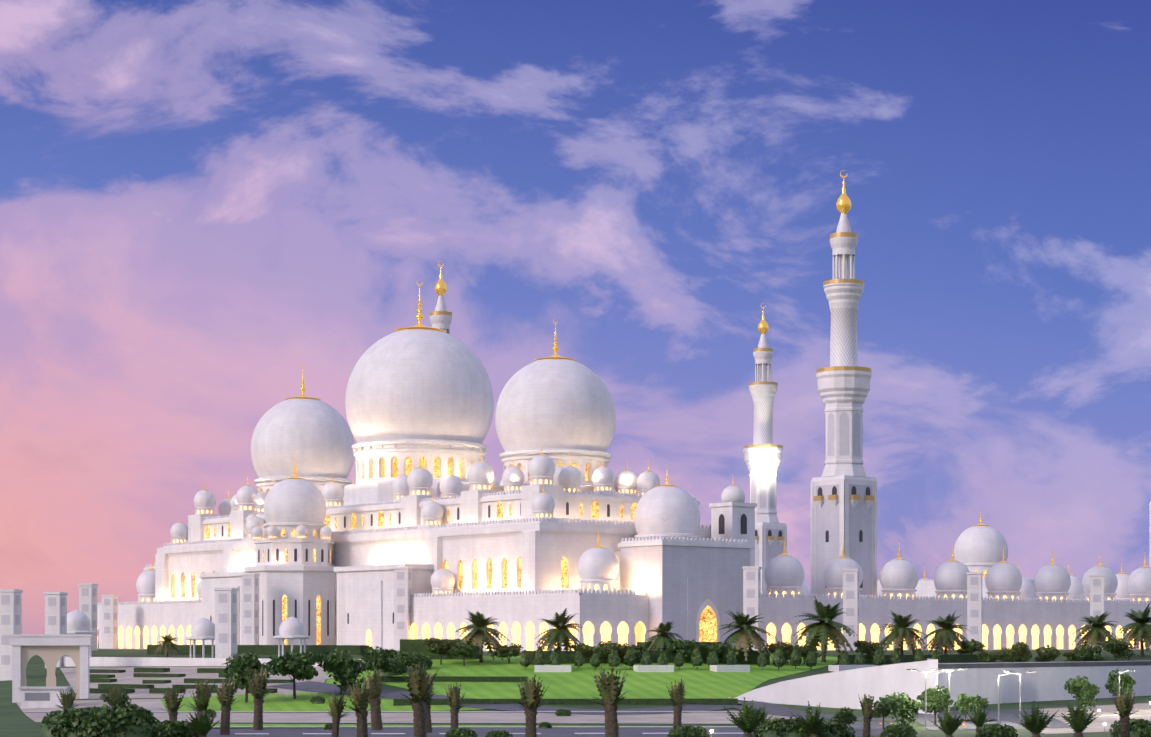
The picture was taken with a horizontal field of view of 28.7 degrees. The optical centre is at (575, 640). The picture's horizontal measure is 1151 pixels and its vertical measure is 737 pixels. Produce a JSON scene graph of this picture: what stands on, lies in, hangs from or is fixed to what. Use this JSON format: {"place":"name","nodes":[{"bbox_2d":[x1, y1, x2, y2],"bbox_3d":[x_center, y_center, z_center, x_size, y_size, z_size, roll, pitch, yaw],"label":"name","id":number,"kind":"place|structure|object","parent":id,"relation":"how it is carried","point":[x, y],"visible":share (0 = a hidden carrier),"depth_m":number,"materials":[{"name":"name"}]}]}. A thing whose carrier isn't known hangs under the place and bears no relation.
{"place":"outdoors","nodes":[
{"label":"outdoors","id":0,"kind":"place"},
{"bbox_2d":[0,649,1150,736],"bbox_3d":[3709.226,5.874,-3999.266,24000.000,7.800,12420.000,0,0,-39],"label":"ground","id":1,"kind":"structure","parent":0,"point":[15,721],"depth_m":332.91,"materials":[{"name":"green plant"}]},
{"bbox_2d":[0,589,22,680],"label":"light pylon","id":2,"kind":"object","parent":1,"relation":"on","point":[10,611],"visible":0.73,"depth_m":381.59,"materials":[{"name":"stone"}]},
{"bbox_2d":[44,592,67,667],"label":"light pylon","id":3,"kind":"object","parent":1,"relation":"on","point":[55,612],"visible":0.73,"depth_m":409.33,"materials":[{"name":"stone"}]},
{"bbox_2d":[51,707,92,736],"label":"bush","id":4,"kind":"object","parent":1,"relation":"on","point":[68,722],"visible":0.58,"depth_m":212.49,"materials":[{"name":"green plant"}]},
{"bbox_2d":[67,610,96,656],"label":"pavilion","id":5,"kind":"structure","parent":1,"relation":"on","point":[78,622],"depth_m":427.66,"materials":[{"name":"stone"}]},
{"bbox_2d":[78,584,97,650],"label":"light pylon","id":6,"kind":"object","parent":1,"relation":"on","point":[88,600],"visible":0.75,"depth_m":478.21,"materials":[{"name":"stone"}]},
{"bbox_2d":[101,595,118,648],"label":"light pylon","id":7,"kind":"object","parent":1,"relation":"on","point":[109,621],"visible":0.96,"depth_m":546.87,"materials":[{"name":"stone"}]},
{"bbox_2d":[81,703,157,736],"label":"bush","id":8,"kind":"object","parent":1,"relation":"on","point":[128,720],"visible":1,"depth_m":207.43,"materials":[{"name":"green plant"}]},
{"bbox_2d":[158,686,185,720],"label":"young palm","id":9,"kind":"object","parent":1,"relation":"on","point":[172,703],"visible":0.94,"depth_m":227.47,"materials":[{"name":"green plant"}]},
{"bbox_2d":[152,719,198,736],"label":"bush","id":10,"kind":"object","parent":1,"relation":"on","point":[170,728],"visible":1,"depth_m":208.31,"materials":[{"name":"green plant"}]},
{"bbox_2d":[185,617,214,657],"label":"pavilion","id":11,"kind":"structure","parent":1,"relation":"on","point":[203,629],"depth_m":388.30,"materials":[{"name":"stone"}]},
{"bbox_2d":[187,679,214,736],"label":"young palm","id":12,"kind":"object","parent":1,"relation":"on","point":[202,692],"visible":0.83,"depth_m":208.98,"materials":[{"name":"green plant"}]},
{"bbox_2d":[184,707,219,736],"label":"palm plant","id":13,"kind":"object","parent":1,"relation":"on","point":[202,727],"visible":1,"depth_m":206.79,"materials":[{"name":"green plant"}]},
{"bbox_2d":[214,588,238,657],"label":"light pylon","id":14,"kind":"object","parent":1,"relation":"on","point":[226,622],"visible":0.96,"depth_m":382.82,"materials":[{"name":"stone"}]},
{"bbox_2d":[213,677,243,734],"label":"young palm","id":15,"kind":"object","parent":1,"relation":"on","point":[225,697],"visible":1,"depth_m":230.32,"materials":[{"name":"brown plant"}]},
{"bbox_2d":[223,651,273,701],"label":"round tree","id":16,"kind":"object","parent":1,"relation":"on","point":[240,664],"visible":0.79,"depth_m":304.71,"materials":[{"name":"green plant"}]},
{"bbox_2d":[240,574,259,644],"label":"light pylon","id":17,"kind":"object","parent":1,"relation":"on","point":[249,609],"visible":1,"depth_m":479.22,"materials":[{"name":"stone"}]},
{"bbox_2d":[245,666,272,729],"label":"young palm","id":18,"kind":"object","parent":1,"relation":"on","point":[257,688],"visible":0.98,"depth_m":242.45,"materials":[{"name":"brown plant"}]},
{"bbox_2d":[273,617,309,656],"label":"pavilion","id":19,"kind":"structure","parent":1,"relation":"on","point":[291,628],"depth_m":373.19,"materials":[{"name":"stone"}]},
{"bbox_2d":[264,648,323,698],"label":"round tree","id":20,"kind":"object","parent":1,"relation":"on","point":[298,666],"visible":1,"depth_m":308.51,"materials":[{"name":"green plant"}]},
{"bbox_2d":[326,689,351,736],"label":"young palm","id":21,"kind":"object","parent":1,"relation":"on","point":[336,708],"visible":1,"depth_m":209.66,"materials":[{"name":"brown plant"}]},
{"bbox_2d":[316,648,366,693],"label":"round tree","id":22,"kind":"object","parent":1,"relation":"on","point":[344,667],"visible":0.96,"depth_m":311.93,"materials":[{"name":"green plant"}]},
{"bbox_2d":[340,677,381,736],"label":"young palm","id":23,"kind":"object","parent":1,"relation":"on","point":[360,698],"visible":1,"depth_m":209.45,"materials":[{"name":"brown plant"}]},
{"bbox_2d":[358,668,384,729],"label":"young palm","id":24,"kind":"object","parent":1,"relation":"on","point":[375,713],"visible":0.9,"depth_m":242.88,"materials":[{"name":"brown plant"}]},
{"bbox_2d":[361,646,403,673],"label":"round tree","id":25,"kind":"object","parent":1,"relation":"on","point":[383,659],"visible":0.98,"depth_m":324.92,"materials":[{"name":"green plant"}]},
{"bbox_2d":[393,567,412,649],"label":"light pylon","id":26,"kind":"object","parent":1,"relation":"on","point":[402,589],"visible":0.92,"depth_m":460.97,"materials":[{"name":"stone"}]},
{"bbox_2d":[398,661,438,736],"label":"young palm","id":27,"kind":"object","parent":1,"relation":"on","point":[419,686],"visible":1,"depth_m":209.61,"materials":[{"name":"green plant"}]},
{"bbox_2d":[97,453,756,650],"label":"prayer hall","id":28,"kind":"structure","parent":1,"relation":"on","point":[510,562],"depth_m":463.11,"materials":[{"name":"stone"}]},
{"bbox_2d":[136,555,154,601],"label":"dome roof","id":29,"kind":"structure","parent":28,"relation":"on","point":[145,584],"depth_m":569.02,"materials":[{"name":"stone"}]},
{"bbox_2d":[194,480,215,514],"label":"dome roof","id":30,"kind":"structure","parent":28,"relation":"on","point":[204,501],"depth_m":555.46,"materials":[{"name":"stone"}]},
{"bbox_2d":[236,478,257,510],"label":"dome roof","id":31,"kind":"structure","parent":28,"relation":"on","point":[245,495],"depth_m":539.44,"materials":[{"name":"stone"}]},
{"bbox_2d":[321,477,343,506],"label":"dome roof","id":32,"kind":"structure","parent":28,"relation":"on","point":[332,491],"depth_m":516.24,"materials":[{"name":"stone"}]},
{"bbox_2d":[407,463,432,495],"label":"dome roof","id":33,"kind":"structure","parent":28,"relation":"on","point":[419,480],"depth_m":483.65,"materials":[{"name":"stone"}]},
{"bbox_2d":[422,494,443,525],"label":"dome roof","id":34,"kind":"structure","parent":28,"relation":"on","point":[432,512],"depth_m":472.61,"materials":[{"name":"stone"}]},
{"bbox_2d":[251,280,615,505],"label":"mosque domes","id":35,"kind":"structure","parent":28,"relation":"on","point":[418,393],"depth_m":502.40,"materials":[{"name":"stone"}]},
{"bbox_2d":[430,558,454,595],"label":"dome roof","id":36,"kind":"structure","parent":28,"relation":"on","point":[442,580],"depth_m":459.35,"materials":[{"name":"stone"}]},
{"bbox_2d":[440,468,462,496],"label":"dome roof","id":37,"kind":"structure","parent":28,"relation":"on","point":[451,485],"depth_m":495.62,"materials":[{"name":"stone"}]},
{"bbox_2d":[468,450,493,490],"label":"dome roof","id":38,"kind":"structure","parent":28,"relation":"on","point":[480,473],"depth_m":466.55,"materials":[{"name":"stone"}]},
{"bbox_2d":[502,457,523,490],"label":"dome roof","id":39,"kind":"structure","parent":28,"relation":"on","point":[513,477],"depth_m":462.34,"materials":[{"name":"stone"}]},
{"bbox_2d":[528,447,554,484],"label":"dome roof","id":40,"kind":"structure","parent":28,"relation":"on","point":[541,467],"depth_m":450.64,"materials":[{"name":"stone"}]},
{"bbox_2d":[531,482,554,517],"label":"dome roof","id":41,"kind":"structure","parent":28,"relation":"on","point":[542,504],"depth_m":444.18,"materials":[{"name":"stone"}]},
{"bbox_2d":[558,459,582,494],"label":"dome roof","id":42,"kind":"structure","parent":28,"relation":"on","point":[570,477],"depth_m":454.83,"materials":[{"name":"stone"}]},
{"bbox_2d":[578,529,618,592],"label":"dome roof","id":43,"kind":"structure","parent":28,"relation":"on","point":[598,566],"depth_m":431.16,"materials":[{"name":"stone"}]},
{"bbox_2d":[592,457,613,491],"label":"dome roof","id":44,"kind":"structure","parent":28,"relation":"on","point":[602,478],"depth_m":463.33,"materials":[{"name":"stone"}]},
{"bbox_2d":[617,466,637,493],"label":"dome roof","id":45,"kind":"structure","parent":28,"relation":"on","point":[626,480],"depth_m":471.51,"materials":[{"name":"stone"}]},
{"bbox_2d":[636,461,659,495],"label":"dome roof","id":46,"kind":"structure","parent":28,"relation":"on","point":[647,481],"depth_m":468.04,"materials":[{"name":"stone"}]},
{"bbox_2d":[445,681,468,729],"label":"young palm","id":47,"kind":"object","parent":1,"relation":"on","point":[454,701],"visible":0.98,"depth_m":228.31,"materials":[{"name":"brown plant"}]},
{"bbox_2d":[455,610,511,661],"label":"date palm","id":48,"kind":"object","parent":1,"relation":"on","point":[479,633],"visible":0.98,"depth_m":351.98,"materials":[{"name":"green plant"}]},
{"bbox_2d":[511,675,550,736],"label":"young palm","id":49,"kind":"object","parent":1,"relation":"on","point":[531,696],"visible":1,"depth_m":210.05,"materials":[{"name":"brown plant"}]},
{"bbox_2d":[90,639,995,705],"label":"hedges","id":50,"kind":"object","parent":1,"relation":"on","point":[413,646],"visible":0.48,"depth_m":354.41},
{"bbox_2d":[533,608,587,650],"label":"date palm","id":51,"kind":"object","parent":1,"relation":"on","point":[560,634],"visible":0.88,"depth_m":351.99,"materials":[{"name":"green plant"}]},
{"bbox_2d":[16,655,1150,736],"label":"lawns and paths","id":52,"kind":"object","parent":1,"relation":"on","point":[703,681],"visible":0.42,"depth_m":313.74,"materials":[{"name":"green plant"}]},
{"bbox_2d":[18,686,72,708],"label":"sign wall","id":53,"kind":"structure","parent":52,"relation":"on","point":[38,697],"depth_m":308.32,"materials":[{"name":"stone"}]},
{"bbox_2d":[8,634,93,702],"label":"arched pavilion","id":54,"kind":"structure","parent":52,"relation":"on","point":[50,650],"depth_m":323.82,"materials":[{"name":"stone"}]},
{"bbox_2d":[421,638,464,664],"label":"tree","id":55,"kind":"object","parent":52,"relation":"on","point":[439,646],"visible":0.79,"depth_m":349.64,"materials":[{"name":"green plant"}]},
{"bbox_2d":[63,657,876,671],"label":"planter walls","id":56,"kind":"structure","parent":52,"relation":"on","point":[121,661],"depth_m":376.61,"materials":[{"name":"concrete"}]},
{"bbox_2d":[645,621,683,650],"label":"date palm","id":57,"kind":"object","parent":52,"relation":"on","point":[665,635],"visible":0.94,"depth_m":358.64,"materials":[{"name":"green plant"}]},
{"bbox_2d":[667,639,700,657],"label":"tree","id":58,"kind":"object","parent":52,"relation":"on","point":[685,647],"visible":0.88,"depth_m":353.35,"materials":[{"name":"green plant"}]},
{"bbox_2d":[789,597,860,661],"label":"date palm","id":59,"kind":"object","parent":52,"relation":"on","point":[824,629],"visible":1,"depth_m":370.72,"materials":[{"name":"green plant"}]},
{"bbox_2d":[879,692,924,724],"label":"round tree","id":60,"kind":"object","parent":52,"relation":"on","point":[907,708],"visible":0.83,"depth_m":254.19,"materials":[{"name":"green plant"}]},
{"bbox_2d":[1064,675,1099,711],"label":"round tree","id":61,"kind":"object","parent":52,"relation":"on","point":[1082,689],"visible":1,"depth_m":300.67,"materials":[{"name":"green plant"}]},
{"bbox_2d":[583,662,629,736],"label":"young palm","id":62,"kind":"object","parent":1,"relation":"on","point":[609,690],"visible":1,"depth_m":210.47,"materials":[{"name":"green plant"}]},
{"bbox_2d":[97,648,1150,651],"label":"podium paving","id":63,"kind":"structure","parent":1,"relation":"on","point":[818,650],"depth_m":492.83,"materials":[{"name":"white stone"}]},
{"bbox_2d":[430,262,451,334],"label":"minaret","id":64,"kind":"object","parent":63,"relation":"on","point":[440,316],"visible":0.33,"depth_m":611.77,"materials":[{"name":"stone"}]},
{"bbox_2d":[743,303,786,595],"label":"minaret","id":65,"kind":"object","parent":63,"relation":"on","point":[763,456],"visible":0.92,"depth_m":686.52,"materials":[{"name":"stone"}]},
{"bbox_2d":[810,170,876,598],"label":"minaret","id":66,"kind":"object","parent":63,"relation":"on","point":[843,500],"visible":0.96,"depth_m":492.28,"materials":[{"name":"stone"}]},
{"bbox_2d":[761,508,1150,649],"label":"court arcades","id":67,"kind":"object","parent":63,"relation":"on","point":[1032,623],"visible":0.35,"depth_m":505.11,"materials":[{"name":"stone"}]},
{"bbox_2d":[764,537,804,596],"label":"arcade dome","id":68,"kind":"structure","parent":67,"relation":"on","point":[784,573],"depth_m":468.14,"materials":[{"name":"stone"}]},
{"bbox_2d":[823,548,862,597],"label":"arcade dome","id":69,"kind":"structure","parent":67,"relation":"on","point":[833,576],"depth_m":479.55,"materials":[{"name":"stone"}]},
{"bbox_2d":[880,541,917,598],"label":"arcade dome","id":70,"kind":"structure","parent":67,"relation":"on","point":[899,575],"depth_m":490.20,"materials":[{"name":"stone"}]},
{"bbox_2d":[934,544,969,599],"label":"arcade dome","id":71,"kind":"structure","parent":67,"relation":"on","point":[950,578],"depth_m":501.16,"materials":[{"name":"stone"}]},
{"bbox_2d":[985,546,1021,600],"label":"arcade dome","id":72,"kind":"structure","parent":67,"relation":"on","point":[1003,578],"depth_m":512.29,"materials":[{"name":"stone"}]},
{"bbox_2d":[1034,548,1070,601],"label":"arcade dome","id":73,"kind":"structure","parent":67,"relation":"on","point":[1052,580],"depth_m":523.31,"materials":[{"name":"stone"}]},
{"bbox_2d":[1082,550,1117,601],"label":"arcade dome","id":74,"kind":"structure","parent":67,"relation":"on","point":[1110,582],"depth_m":534.84,"materials":[{"name":"stone"}]},
{"bbox_2d":[1127,552,1150,602],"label":"arcade dome","id":75,"kind":"structure","parent":67,"relation":"on","point":[1139,583],"depth_m":545.50,"materials":[{"name":"stone"}]},
{"bbox_2d":[665,678,686,728],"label":"young palm","id":76,"kind":"object","parent":1,"relation":"on","point":[677,695],"visible":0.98,"depth_m":231.86,"materials":[{"name":"brown plant"}]},
{"bbox_2d":[722,697,767,736],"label":"palm tree","id":77,"kind":"object","parent":1,"relation":"on","point":[746,722],"visible":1,"depth_m":208.40,"materials":[{"name":"green plant"}]},
{"bbox_2d":[714,610,780,660],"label":"date palm","id":78,"kind":"object","parent":1,"relation":"on","point":[746,635],"visible":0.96,"depth_m":358.40,"materials":[{"name":"green plant"}]},
{"bbox_2d":[742,566,761,649],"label":"light pylon","id":79,"kind":"object","parent":1,"relation":"on","point":[752,591],"visible":0.75,"depth_m":428.75,"materials":[{"name":"stone"}]},
{"bbox_2d":[752,717,787,736],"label":"bush","id":80,"kind":"object","parent":1,"relation":"on","point":[766,728],"visible":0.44,"depth_m":218.15,"materials":[{"name":"green plant"}]},
{"bbox_2d":[775,717,810,736],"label":"bush","id":81,"kind":"object","parent":1,"relation":"on","point":[787,728],"visible":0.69,"depth_m":210.33,"materials":[{"name":"green plant"}]},
{"bbox_2d":[789,701,837,736],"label":"palm tree","id":82,"kind":"object","parent":1,"relation":"on","point":[812,725],"visible":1,"depth_m":208.61,"materials":[{"name":"green plant"}]},
{"bbox_2d":[817,721,855,736],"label":"bush","id":83,"kind":"object","parent":1,"relation":"on","point":[835,729],"visible":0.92,"depth_m":210.70,"materials":[{"name":"green plant"}]},
{"bbox_2d":[842,569,859,649],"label":"light pylon","id":84,"kind":"object","parent":1,"relation":"on","point":[851,599],"visible":0.9,"depth_m":445.94,"materials":[{"name":"stone"}]},
{"bbox_2d":[858,694,881,736],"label":"young palm","id":85,"kind":"object","parent":1,"relation":"on","point":[867,707],"visible":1,"depth_m":216.06,"materials":[{"name":"brown plant"}]},
{"bbox_2d":[873,698,899,728],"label":"round tree","id":86,"kind":"object","parent":1,"relation":"on","point":[884,708],"visible":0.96,"depth_m":244.79,"materials":[{"name":"green plant"}]},
{"bbox_2d":[880,723,916,736],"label":"bush","id":87,"kind":"object","parent":1,"relation":"on","point":[900,730],"visible":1,"depth_m":210.80,"materials":[{"name":"green plant"}]},
{"bbox_2d":[875,611,929,654],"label":"date palm","id":88,"kind":"object","parent":1,"relation":"on","point":[900,633],"visible":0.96,"depth_m":383.85,"materials":[{"name":"green plant"}]},
{"bbox_2d":[916,685,953,723],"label":"round tree","id":89,"kind":"object","parent":1,"relation":"on","point":[938,701],"visible":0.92,"depth_m":258.16,"materials":[{"name":"green plant"}]},
{"bbox_2d":[736,659,1150,713],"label":"ramp wall","id":90,"kind":"structure","parent":1,"relation":"on","point":[1046,681],"depth_m":306.22,"materials":[{"name":"white concrete"}]},
{"bbox_2d":[922,612,970,654],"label":"date palm","id":91,"kind":"object","parent":1,"relation":"on","point":[945,635],"visible":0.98,"depth_m":390.36,"materials":[{"name":"green plant"}]},
{"bbox_2d":[928,708,967,736],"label":"palm tree","id":92,"kind":"object","parent":1,"relation":"on","point":[949,724],"visible":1,"depth_m":208.94,"materials":[{"name":"green plant"}]},
{"bbox_2d":[953,693,979,720],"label":"round tree","id":93,"kind":"object","parent":1,"relation":"on","point":[964,703],"visible":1,"depth_m":265.64,"materials":[{"name":"green plant"}]},
{"bbox_2d":[966,572,982,642],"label":"light pylon","id":94,"kind":"object","parent":1,"relation":"on","point":[974,603],"visible":0.96,"depth_m":464.66,"materials":[{"name":"stone"}]},
{"bbox_2d":[975,723,1017,736],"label":"bush","id":95,"kind":"object","parent":1,"relation":"on","point":[992,730],"visible":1,"depth_m":211.14,"materials":[{"name":"green plant"}]},
{"bbox_2d":[1004,641,1032,661],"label":"bush","id":96,"kind":"object","parent":1,"relation":"on","point":[1019,651],"visible":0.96,"depth_m":370.30,"materials":[{"name":"green plant"}]},
{"bbox_2d":[1009,701,1058,736],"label":"palm tree","id":97,"kind":"object","parent":1,"relation":"on","point":[1035,723],"visible":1,"depth_m":209.42,"materials":[{"name":"green plant"}]},
{"bbox_2d":[1061,700,1101,736],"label":"palm tree","id":98,"kind":"object","parent":1,"relation":"on","point":[1079,722],"visible":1,"depth_m":209.40,"materials":[{"name":"green plant"}]},
{"bbox_2d":[1072,611,1118,655],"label":"date palm","id":99,"kind":"object","parent":1,"relation":"on","point":[1097,634],"visible":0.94,"depth_m":423.74,"materials":[{"name":"green plant"}]},
{"bbox_2d":[1089,574,1104,648],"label":"light pylon","id":100,"kind":"object","parent":1,"relation":"on","point":[1096,594],"visible":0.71,"depth_m":485.01,"materials":[{"name":"stone"}]},
{"bbox_2d":[1099,637,1134,660],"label":"bush","id":101,"kind":"object","parent":1,"relation":"on","point":[1116,647],"visible":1,"depth_m":416.29,"materials":[{"name":"green plant"}]},
{"bbox_2d":[1105,669,1135,696],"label":"round tree","id":102,"kind":"object","parent":1,"relation":"on","point":[1127,681],"visible":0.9,"depth_m":309.07,"materials":[{"name":"green plant"}]},
{"bbox_2d":[1110,688,1138,736],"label":"young palm","id":103,"kind":"object","parent":1,"relation":"on","point":[1124,704],"visible":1,"depth_m":211.87,"materials":[{"name":"brown plant"}]},
{"bbox_2d":[1108,718,1150,736],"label":"bush","id":104,"kind":"object","parent":1,"relation":"on","point":[1136,726],"visible":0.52,"depth_m":216.78,"materials":[{"name":"green plant"}]},
{"bbox_2d":[1113,603,1150,656],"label":"date palm","id":105,"kind":"object","parent":1,"relation":"on","point":[1140,630],"visible":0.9,"depth_m":435.81,"materials":[{"name":"green plant"}]},
{"bbox_2d":[0,0,1150,641],"label":"sky","id":106,"kind":"structure","parent":0,"point":[204,204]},
{"bbox_2d":[151,659,1070,736],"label":"roads","id":107,"kind":"structure","parent":0,"point":[1006,716],"depth_m":252.40,"materials":[{"name":"asphalt"}]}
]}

